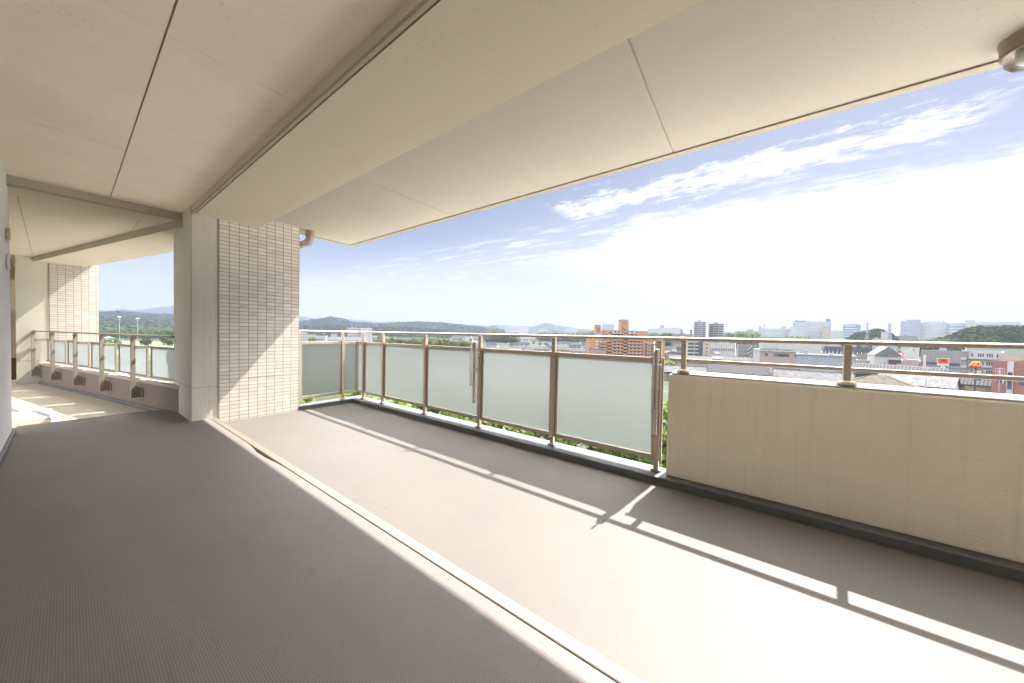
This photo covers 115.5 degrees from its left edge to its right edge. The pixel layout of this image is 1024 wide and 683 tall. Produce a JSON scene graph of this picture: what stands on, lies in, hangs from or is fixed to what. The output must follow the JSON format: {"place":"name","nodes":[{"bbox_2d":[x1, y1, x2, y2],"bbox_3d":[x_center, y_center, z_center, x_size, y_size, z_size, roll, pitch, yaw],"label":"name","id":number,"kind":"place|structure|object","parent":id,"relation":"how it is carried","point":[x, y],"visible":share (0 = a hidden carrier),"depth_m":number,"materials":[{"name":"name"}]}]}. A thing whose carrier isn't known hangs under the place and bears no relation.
{"place":"outdoors","nodes":[
{"label":"outdoors","id":0,"kind":"place"},
{"bbox_2d":[11,373,146,427],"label":"wing floor","id":1,"kind":"structure","parent":0,"point":[63,405],"depth_m":4.97,"materials":[{"name":"concrete"}]},
{"bbox_2d":[10,261,15,379],"bbox_3d":[-11.216,-0.450,6.479,0.120,2.576,1.500,2,2,36],"label":"storage door","id":2,"kind":"structure","parent":1,"relation":"on","point":[13,323],"depth_m":7.02,"materials":[{"name":"metal"}]},
{"bbox_2d":[12,409,52,426],"bbox_3d":[-6.199,0.946,3.956,0.740,0.092,0.660,2,2,36],"label":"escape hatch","id":3,"kind":"object","parent":1,"relation":"in","point":[23,418],"visible":0.78,"depth_m":3.99,"materials":[{"name":"metal"}]},
{"bbox_2d":[15,255,98,384],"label":"tiled column","id":4,"kind":"structure","parent":1,"relation":"on","point":[55,297],"depth_m":6.72,"materials":[{"name":"tile"}]},
{"bbox_2d":[38,363,179,412],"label":"wing parapet","id":5,"kind":"structure","parent":1,"relation":"on","point":[158,394],"depth_m":5.09,"materials":[{"name":"paint"}]},
{"bbox_2d":[31,330,174,397],"bbox_3d":[-7.260,0.304,5.548,6.260,0.924,0.197,2,1,24],"label":"wing railing","id":6,"kind":"object","parent":5,"relation":"on","point":[133,359],"visible":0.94,"depth_m":5.22,"materials":[{"name":"glass"}]},
{"bbox_2d":[107,341,173,354],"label":"field","id":7,"kind":"structure","parent":0,"point":[152,344],"depth_m":387.34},
{"bbox_2d":[0,409,615,682],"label":"raised floor","id":8,"kind":"structure","parent":0,"point":[162,546],"depth_m":1.45,"materials":[{"name":"concrete"}]},
{"bbox_2d":[0,161,15,466],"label":"house wall","id":9,"kind":"structure","parent":8,"relation":"on","point":[7,434],"depth_m":3.01,"materials":[{"name":"paint"}]},
{"bbox_2d":[6,175,181,260],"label":"wing ceiling","id":10,"kind":"structure","parent":9,"relation":"on","point":[41,224],"depth_m":4.14,"materials":[{"name":"paint"}]},
{"bbox_2d":[6,183,180,220],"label":"ceiling step trim","id":11,"kind":"structure","parent":10,"relation":"attached to","point":[64,196],"depth_m":3.54,"materials":[{"name":"paint"}]},
{"bbox_2d":[33,219,182,266],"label":"wing beam","id":12,"kind":"structure","parent":10,"relation":"attached to","point":[156,240],"depth_m":5.42,"materials":[{"name":"paint"}]},
{"bbox_2d":[0,0,405,213],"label":"ceiling","id":13,"kind":"structure","parent":9,"relation":"attached to","point":[180,106],"depth_m":1.91,"materials":[{"name":"paint"}]},
{"bbox_2d":[192,0,702,227],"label":"ceiling beam","id":14,"kind":"structure","parent":13,"relation":"attached to","point":[406,76],"depth_m":1.79,"materials":[{"name":"paint"}]},
{"bbox_2d":[273,0,1023,244],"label":"soffit","id":15,"kind":"structure","parent":14,"relation":"attached to","point":[703,72],"depth_m":2.02,"materials":[{"name":"paint"}]},
{"bbox_2d":[300,229,314,248],"bbox_3d":[-3.471,-1.591,5.224,1.067,0.232,0.132,2,2,36],"label":"drain pipe","id":16,"kind":"object","parent":15,"relation":"attached to","point":[308,240],"visible":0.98,"depth_m":4.93,"materials":[{"name":"plastic"}]},
{"bbox_2d":[300,60,1001,246],"bbox_3d":[2.521,-1.612,0.634,14.760,0.267,2.010,2,2,36],"label":"drip edge","id":17,"kind":"object","parent":15,"relation":"attached to","point":[995,64],"visible":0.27,"depth_m":2.38,"materials":[{"name":"metal"}]},
{"bbox_2d":[997,28,1023,72],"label":"ceiling lamp","id":18,"kind":"object","parent":15,"relation":"attached to","point":[1010,50],"visible":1,"depth_m":1.60,"materials":[{"name":"brown plastic"}]},
{"bbox_2d":[17,409,162,426],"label":"edge trim","id":19,"kind":"structure","parent":8,"relation":"attached to","point":[87,418],"depth_m":3.95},
{"bbox_2d":[174,206,299,421],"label":"tiled column","id":20,"kind":"structure","parent":8,"relation":"on","point":[236,321],"depth_m":4.26,"materials":[{"name":"tile"}]},
{"bbox_2d":[170,335,449,338],"bbox_3d":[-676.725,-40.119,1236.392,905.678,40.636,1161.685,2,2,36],"label":"hill","id":21,"kind":"structure","parent":0,"point":[436,337],"depth_m":1119.06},
{"bbox_2d":[99,319,173,333],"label":"hill woodland","id":22,"kind":"object","parent":21,"relation":"on","point":[129,325],"visible":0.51,"depth_m":862.54,"materials":[{"name":"green plant"}]},
{"bbox_2d":[99,305,530,329],"bbox_3d":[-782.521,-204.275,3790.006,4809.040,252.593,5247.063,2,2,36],"label":"hills","id":23,"kind":"structure","parent":0,"point":[161,310],"depth_m":3089.84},
{"bbox_2d":[104,337,676,448],"bbox_3d":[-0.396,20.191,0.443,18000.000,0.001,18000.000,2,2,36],"label":"ground","id":24,"kind":"structure","parent":0,"point":[506,346],"depth_m":172.74,"materials":[{"name":"plant"}]},
{"bbox_2d":[301,332,306,344],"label":"building","id":25,"kind":"structure","parent":24,"relation":"on","point":[303,336],"depth_m":438.14,"materials":[{"name":"white concrete"}]},
{"bbox_2d":[316,336,326,341],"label":"building","id":26,"kind":"structure","parent":24,"relation":"on","point":[321,338],"depth_m":516.32,"materials":[{"name":"white concrete"}]},
{"bbox_2d":[328,336,360,341],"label":"building","id":27,"kind":"structure","parent":24,"relation":"on","point":[336,338],"depth_m":461.75,"materials":[{"name":"white concrete"}]},
{"bbox_2d":[339,392,366,397],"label":"tree","id":28,"kind":"object","parent":24,"relation":"on","point":[353,394],"visible":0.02,"depth_m":45.31,"materials":[{"name":"green plant"}]},
{"bbox_2d":[347,327,359,336],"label":"building","id":29,"kind":"structure","parent":24,"relation":"on","point":[353,334],"depth_m":547.19,"materials":[{"name":"white concrete"}]},
{"bbox_2d":[360,327,371,341],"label":"building","id":30,"kind":"structure","parent":24,"relation":"on","point":[368,337],"depth_m":549.42,"materials":[{"name":"white concrete"}]},
{"bbox_2d":[360,395,411,406],"bbox_3d":[-11.630,12.107,28.561,8.051,15.395,8.531,2,1,22],"label":"tree","id":31,"kind":"object","parent":24,"relation":"on","point":[391,401],"visible":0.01,"depth_m":28.63,"materials":[{"name":"green plant"}]},
{"bbox_2d":[409,404,443,413],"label":"tree","id":32,"kind":"object","parent":24,"relation":"on","point":[429,409],"visible":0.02,"depth_m":38.98,"materials":[{"name":"green plant"}]},
{"bbox_2d":[437,339,448,345],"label":"bamboo","id":33,"kind":"object","parent":24,"relation":"on","point":[442,343],"visible":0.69,"depth_m":310.21,"materials":[{"name":"green plant"}]},
{"bbox_2d":[438,411,473,420],"bbox_3d":[-4.542,12.309,32.723,8.386,15.067,7.914,2,1,32],"label":"tree","id":34,"kind":"object","parent":24,"relation":"on","point":[447,414],"visible":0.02,"depth_m":32.01,"materials":[{"name":"green plant"}]},
{"bbox_2d":[451,415,521,432],"bbox_3d":[-3.457,12.939,29.538,8.254,13.970,8.906,1,1,14],"label":"tree","id":35,"kind":"object","parent":24,"relation":"on","point":[508,428],"visible":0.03,"depth_m":29.12,"materials":[{"name":"green plant"}]},
{"bbox_2d":[453,414,533,436],"bbox_3d":[-2.086,12.075,30.049,8.706,15.791,8.217,0,2,-44],"label":"tree","id":36,"kind":"object","parent":24,"relation":"on","point":[495,425],"visible":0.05,"depth_m":27.97,"materials":[{"name":"green plant"}]},
{"bbox_2d":[505,325,528,338],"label":"building","id":37,"kind":"structure","parent":24,"relation":"on","point":[520,329],"depth_m":1513.30,"materials":[{"name":"white concrete"}]},
{"bbox_2d":[513,342,529,347],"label":"house","id":38,"kind":"structure","parent":24,"relation":"on","point":[521,344],"depth_m":486.99,"materials":[{"name":"stone"}]},
{"bbox_2d":[532,347,550,351],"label":"house","id":39,"kind":"structure","parent":24,"relation":"on","point":[546,349],"depth_m":376.28,"materials":[{"name":"white glass"}]},
{"bbox_2d":[539,434,583,446],"bbox_3d":[5.335,12.286,33.030,8.101,15.514,8.584,1,1,-9],"label":"tree","id":40,"kind":"object","parent":24,"relation":"on","point":[562,441],"visible":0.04,"depth_m":30.05,"materials":[{"name":"green plant"}]},
{"bbox_2d":[557,347,569,352],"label":"house","id":41,"kind":"structure","parent":24,"relation":"on","point":[563,349],"depth_m":371.14,"materials":[{"name":"white glass"}]},
{"bbox_2d":[564,328,577,338],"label":"building","id":42,"kind":"structure","parent":24,"relation":"on","point":[570,330],"depth_m":1671.23,"materials":[{"name":"white concrete"}]},
{"bbox_2d":[568,343,581,347],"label":"house","id":43,"kind":"structure","parent":24,"relation":"on","point":[575,345],"depth_m":526.82,"materials":[{"name":"grey glass"}]},
{"bbox_2d":[568,349,585,353],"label":"house","id":44,"kind":"structure","parent":24,"relation":"on","point":[583,351],"depth_m":332.89,"materials":[{"name":"grey glass"}]},
{"bbox_2d":[585,444,626,458],"bbox_3d":[11.233,12.795,34.111,8.190,14.626,7.729,2,1,20],"label":"tree","id":45,"kind":"object","parent":24,"relation":"on","point":[594,448],"visible":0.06,"depth_m":34.56,"materials":[{"name":"green plant"}]},
{"bbox_2d":[602,324,614,329],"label":"building","id":46,"kind":"structure","parent":24,"relation":"on","point":[608,326],"depth_m":1193.92,"materials":[{"name":"white concrete"}]},
{"bbox_2d":[586,319,664,356],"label":"orange apartments","id":47,"kind":"structure","parent":24,"relation":"on","point":[629,347],"depth_m":262.09,"materials":[{"name":"concrete"}]},
{"bbox_2d":[601,406,667,460],"bbox_3d":[12.248,12.940,29.132,8.176,14.594,7.716,1,1,4],"label":"tree","id":48,"kind":"object","parent":24,"relation":"on","point":[628,456],"visible":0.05,"depth_m":27.93,"materials":[{"name":"green plant"}]},
{"bbox_2d":[604,418,666,467],"bbox_3d":[11.790,13.167,27.350,7.235,14.245,6.794,1,1,-21],"label":"tree","id":49,"kind":"object","parent":24,"relation":"on","point":[662,463],"visible":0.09,"depth_m":26.23,"materials":[{"name":"green plant"}]},
{"bbox_2d":[658,325,679,334],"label":"building","id":50,"kind":"structure","parent":24,"relation":"on","point":[663,330],"depth_m":1215.71,"materials":[{"name":"white concrete"}]},
{"bbox_2d":[671,329,692,345],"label":"building","id":51,"kind":"structure","parent":24,"relation":"on","point":[681,334],"depth_m":550.31,"materials":[{"name":"white concrete"}]},
{"bbox_2d":[661,365,707,379],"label":"house","id":52,"kind":"structure","parent":24,"relation":"on","point":[669,369],"depth_m":152.15,"materials":[{"name":"white glass"}]},
{"bbox_2d":[668,354,711,363],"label":"house","id":53,"kind":"structure","parent":24,"relation":"on","point":[691,357],"depth_m":241.95,"materials":[{"name":"white glass"}]},
{"bbox_2d":[677,362,707,366],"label":"house","id":54,"kind":"structure","parent":24,"relation":"on","point":[696,364],"depth_m":162.92,"materials":[{"name":"grey glass"}]},
{"bbox_2d":[687,336,709,355],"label":"apartment block","id":55,"kind":"structure","parent":24,"relation":"on","point":[699,348],"depth_m":285.75,"materials":[{"name":"white concrete"}]},
{"bbox_2d":[693,320,705,337],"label":"apartment tower","id":56,"kind":"structure","parent":24,"relation":"on","point":[699,328],"depth_m":484.41,"materials":[{"name":"grey concrete"}]},
{"bbox_2d":[708,322,723,342],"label":"apartment tower","id":57,"kind":"structure","parent":24,"relation":"on","point":[715,329],"depth_m":457.11,"materials":[{"name":"grey concrete"}]},
{"bbox_2d":[709,355,722,360],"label":"house","id":58,"kind":"structure","parent":24,"relation":"on","point":[717,357],"depth_m":255.67,"materials":[{"name":"brick"}]},
{"bbox_2d":[710,342,735,355],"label":"building","id":59,"kind":"structure","parent":24,"relation":"on","point":[727,349],"depth_m":358.99,"materials":[{"name":"white concrete"}]},
{"bbox_2d":[723,356,752,361],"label":"house","id":60,"kind":"structure","parent":24,"relation":"on","point":[742,359],"depth_m":240.01,"materials":[{"name":"white glass"}]},
{"bbox_2d":[708,363,772,376],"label":"house","id":61,"kind":"structure","parent":24,"relation":"on","point":[741,369],"depth_m":141.89,"materials":[{"name":"grey glass"}]},
{"bbox_2d":[737,344,757,356],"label":"building","id":62,"kind":"structure","parent":24,"relation":"on","point":[744,350],"depth_m":267.95,"materials":[{"name":"white concrete"}]},
{"bbox_2d":[758,326,788,338],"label":"building","id":63,"kind":"structure","parent":24,"relation":"on","point":[783,331],"depth_m":892.16,"materials":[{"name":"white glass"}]},
{"bbox_2d":[753,343,822,368],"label":"building","id":64,"kind":"structure","parent":24,"relation":"on","point":[781,353],"depth_m":219.30,"materials":[{"name":"white concrete"}]},
{"bbox_2d":[789,327,795,337],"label":"building","id":65,"kind":"structure","parent":24,"relation":"on","point":[792,331],"depth_m":853.49,"materials":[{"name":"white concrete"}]},
{"bbox_2d":[799,327,808,338],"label":"building","id":66,"kind":"structure","parent":24,"relation":"on","point":[804,331],"depth_m":802.04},
{"bbox_2d":[793,319,830,345],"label":"building","id":67,"kind":"structure","parent":24,"relation":"on","point":[797,324],"depth_m":917.89,"materials":[{"name":"white concrete"}]},
{"bbox_2d":[773,369,854,381],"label":"house","id":68,"kind":"structure","parent":24,"relation":"on","point":[809,375],"depth_m":134.17,"materials":[{"name":"white glass"}]},
{"bbox_2d":[808,328,821,339],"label":"building","id":69,"kind":"structure","parent":24,"relation":"on","point":[815,334],"depth_m":794.65,"materials":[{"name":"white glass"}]},
{"bbox_2d":[822,327,829,345],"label":"building","id":70,"kind":"structure","parent":24,"relation":"on","point":[825,333],"depth_m":768.13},
{"bbox_2d":[796,350,856,372],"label":"warehouse","id":71,"kind":"structure","parent":24,"relation":"on","point":[805,357],"depth_m":148.81,"materials":[{"name":"white metal"}]},
{"bbox_2d":[830,330,843,346],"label":"building","id":72,"kind":"structure","parent":24,"relation":"on","point":[836,335],"depth_m":719.89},
{"bbox_2d":[824,345,872,353],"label":"building","id":73,"kind":"structure","parent":24,"relation":"on","point":[863,349],"depth_m":230.59,"materials":[{"name":"white paint"}]},
{"bbox_2d":[843,324,860,338],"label":"building","id":74,"kind":"structure","parent":24,"relation":"on","point":[849,330],"depth_m":897.64,"materials":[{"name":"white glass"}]},
{"bbox_2d":[852,354,866,362],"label":"building","id":75,"kind":"structure","parent":24,"relation":"on","point":[862,356],"depth_m":183.90,"materials":[{"name":"grey concrete"}]},
{"bbox_2d":[872,332,890,346],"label":"building","id":76,"kind":"structure","parent":24,"relation":"on","point":[884,336],"depth_m":420.79,"materials":[{"name":"white concrete"}]},
{"bbox_2d":[867,346,900,364],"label":"building","id":77,"kind":"structure","parent":24,"relation":"on","point":[884,355],"depth_m":145.83,"materials":[{"name":"white concrete"}]},
{"bbox_2d":[851,374,922,387],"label":"house","id":78,"kind":"structure","parent":24,"relation":"on","point":[879,379],"depth_m":102.02,"materials":[{"name":"beige tile"}]},
{"bbox_2d":[851,363,947,377],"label":"building","id":79,"kind":"structure","parent":24,"relation":"on","point":[882,366],"depth_m":126.68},
{"bbox_2d":[896,335,917,348],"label":"building","id":80,"kind":"structure","parent":24,"relation":"on","point":[902,338],"depth_m":508.58,"materials":[{"name":"grey concrete"}]},
{"bbox_2d":[901,359,918,365],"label":"building","id":81,"kind":"structure","parent":24,"relation":"on","point":[907,362],"depth_m":133.96,"materials":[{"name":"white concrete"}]},
{"bbox_2d":[900,320,920,339],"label":"building","id":82,"kind":"structure","parent":24,"relation":"on","point":[913,327],"depth_m":849.26,"materials":[{"name":"concrete"}]},
{"bbox_2d":[901,347,919,358],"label":"building","id":83,"kind":"structure","parent":24,"relation":"on","point":[909,352],"depth_m":252.38,"materials":[{"name":"concrete"}]},
{"bbox_2d":[878,373,961,390],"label":"house","id":84,"kind":"structure","parent":24,"relation":"on","point":[952,383],"depth_m":109.69,"materials":[{"name":"white glass"}]},
{"bbox_2d":[920,321,947,341],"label":"building","id":85,"kind":"structure","parent":24,"relation":"on","point":[936,328],"depth_m":828.91,"materials":[{"name":"white concrete"}]},
{"bbox_2d":[920,348,961,368],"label":"building","id":86,"kind":"structure","parent":24,"relation":"on","point":[952,356],"depth_m":197.91,"materials":[{"name":"grey metal"}]},
{"bbox_2d":[937,358,948,367],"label":"leaf sign","id":87,"kind":"object","parent":86,"relation":"attached to","point":[943,362],"visible":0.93,"depth_m":137.81,"materials":[{"name":"orange paint"}]},
{"bbox_2d":[948,323,964,333],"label":"building","id":88,"kind":"structure","parent":24,"relation":"on","point":[955,327],"depth_m":796.46,"materials":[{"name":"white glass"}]},
{"bbox_2d":[965,320,974,327],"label":"building","id":89,"kind":"structure","parent":24,"relation":"on","point":[969,323],"depth_m":773.45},
{"bbox_2d":[970,361,980,391],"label":"arch sign","id":90,"kind":"object","parent":24,"relation":"on","point":[975,366],"visible":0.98,"depth_m":114.28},
{"bbox_2d":[960,378,991,392],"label":"house","id":91,"kind":"structure","parent":24,"relation":"on","point":[983,385],"depth_m":124.78,"materials":[{"name":"grey"}]},
{"bbox_2d":[961,350,1004,374],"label":"apartment block","id":92,"kind":"structure","parent":24,"relation":"on","point":[986,359],"depth_m":164.35,"materials":[{"name":"white concrete"}]},
{"bbox_2d":[965,348,1023,352],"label":"building","id":93,"kind":"structure","parent":24,"relation":"on","point":[1005,350],"depth_m":238.37,"materials":[{"name":"white concrete"}]},
{"bbox_2d":[974,322,1020,326],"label":"building","id":94,"kind":"structure","parent":24,"relation":"on","point":[997,323],"depth_m":775.92,"materials":[{"name":"white concrete"}]},
{"bbox_2d":[991,360,1023,394],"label":"brick shop","id":95,"kind":"structure","parent":24,"relation":"on","point":[1013,367],"depth_m":116.62,"materials":[{"name":"red brick"}]},
{"bbox_2d":[1007,372,1011,389],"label":"bay window","id":96,"kind":"structure","parent":95,"relation":"in","point":[1009,383],"depth_m":116.34,"materials":[{"name":"grey glass"}]},
{"bbox_2d":[1001,352,1023,359],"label":"building","id":97,"kind":"structure","parent":24,"relation":"on","point":[1011,356],"depth_m":146.69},
{"bbox_2d":[310,321,483,337],"bbox_3d":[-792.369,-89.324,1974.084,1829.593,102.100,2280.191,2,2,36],"label":"wooded hill","id":98,"kind":"structure","parent":0,"point":[451,335],"depth_m":1693.05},
{"bbox_2d":[99,310,173,320],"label":"hill woodland","id":99,"kind":"object","parent":98,"relation":"on","point":[127,315],"visible":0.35,"depth_m":1338.63,"materials":[{"name":"plant"}]},
{"bbox_2d":[299,316,504,337],"bbox_3d":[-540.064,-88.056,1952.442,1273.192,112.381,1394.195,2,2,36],"label":"hill woodland","id":100,"kind":"object","parent":98,"relation":"on","point":[453,327],"visible":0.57,"depth_m":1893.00,"materials":[{"name":"plant"}]},
{"bbox_2d":[98,67,1023,337],"label":"sky","id":101,"kind":"structure","parent":0,"point":[907,206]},
{"bbox_2d":[529,323,600,335],"bbox_3d":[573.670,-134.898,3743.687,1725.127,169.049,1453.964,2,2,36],"label":"mountain","id":102,"kind":"structure","parent":0,"point":[535,328],"depth_m":3664.04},
{"bbox_2d":[224,402,1023,682],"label":"balcony floor","id":103,"kind":"structure","parent":0,"point":[646,582],"depth_m":1.69,"materials":[{"name":"concrete"}]},
{"bbox_2d":[211,418,645,682],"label":"step nosing","id":104,"kind":"object","parent":103,"relation":"on","point":[596,661],"visible":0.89,"depth_m":1.45,"materials":[{"name":"metal"}]},
{"bbox_2d":[299,395,1023,582],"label":"waterproof upstand","id":105,"kind":"object","parent":103,"relation":"on","point":[989,564],"visible":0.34,"depth_m":2.41,"materials":[{"name":"concrete"}]},
{"bbox_2d":[299,330,676,471],"bbox_3d":[-0.944,0.465,3.804,5.031,1.143,0.964,2,2,36],"label":"glass railing","id":106,"kind":"object","parent":105,"relation":"on","point":[600,400],"visible":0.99,"depth_m":3.64,"materials":[{"name":"glass"}]},
{"bbox_2d":[469,337,479,402],"bbox_3d":[-0.453,0.338,3.856,0.156,0.784,0.052,0,2,-41],"label":"laundry pole holder","id":107,"kind":"object","parent":106,"relation":"attached to","point":[474,352],"visible":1,"depth_m":3.84,"materials":[{"name":"beige metal"}]},
{"bbox_2d":[650,342,661,436],"bbox_3d":[1.177,0.396,2.672,0.156,0.784,0.052,0,2,-41],"label":"laundry pole holder","id":108,"kind":"object","parent":106,"relation":"attached to","point":[656,365],"visible":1,"depth_m":2.66,"materials":[{"name":"beige metal"}]},
{"bbox_2d":[666,370,1023,562],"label":"parapet wall","id":109,"kind":"structure","parent":105,"relation":"on","point":[943,466],"depth_m":2.00,"materials":[{"name":"paint"}]},
{"bbox_2d":[671,337,1023,385],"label":"parapet railing","id":110,"kind":"object","parent":109,"relation":"on","point":[846,368],"visible":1,"depth_m":2.07,"materials":[{"name":"brown metal"}]},
{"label":"wooded knoll","id":111,"kind":"structure","parent":0,"visible":0},
{"bbox_2d":[919,325,1023,355],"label":"knoll woodland","id":112,"kind":"object","parent":111,"relation":"on","point":[994,334],"visible":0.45,"depth_m":316.13,"materials":[{"name":"green plant"}]},
{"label":"wooded knoll","id":113,"kind":"structure","parent":0,"visible":0},
{"bbox_2d":[841,328,899,346],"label":"knoll woodland","id":114,"kind":"object","parent":113,"relation":"on","point":[874,332],"visible":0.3,"depth_m":484.47,"materials":[{"name":"green plant"}]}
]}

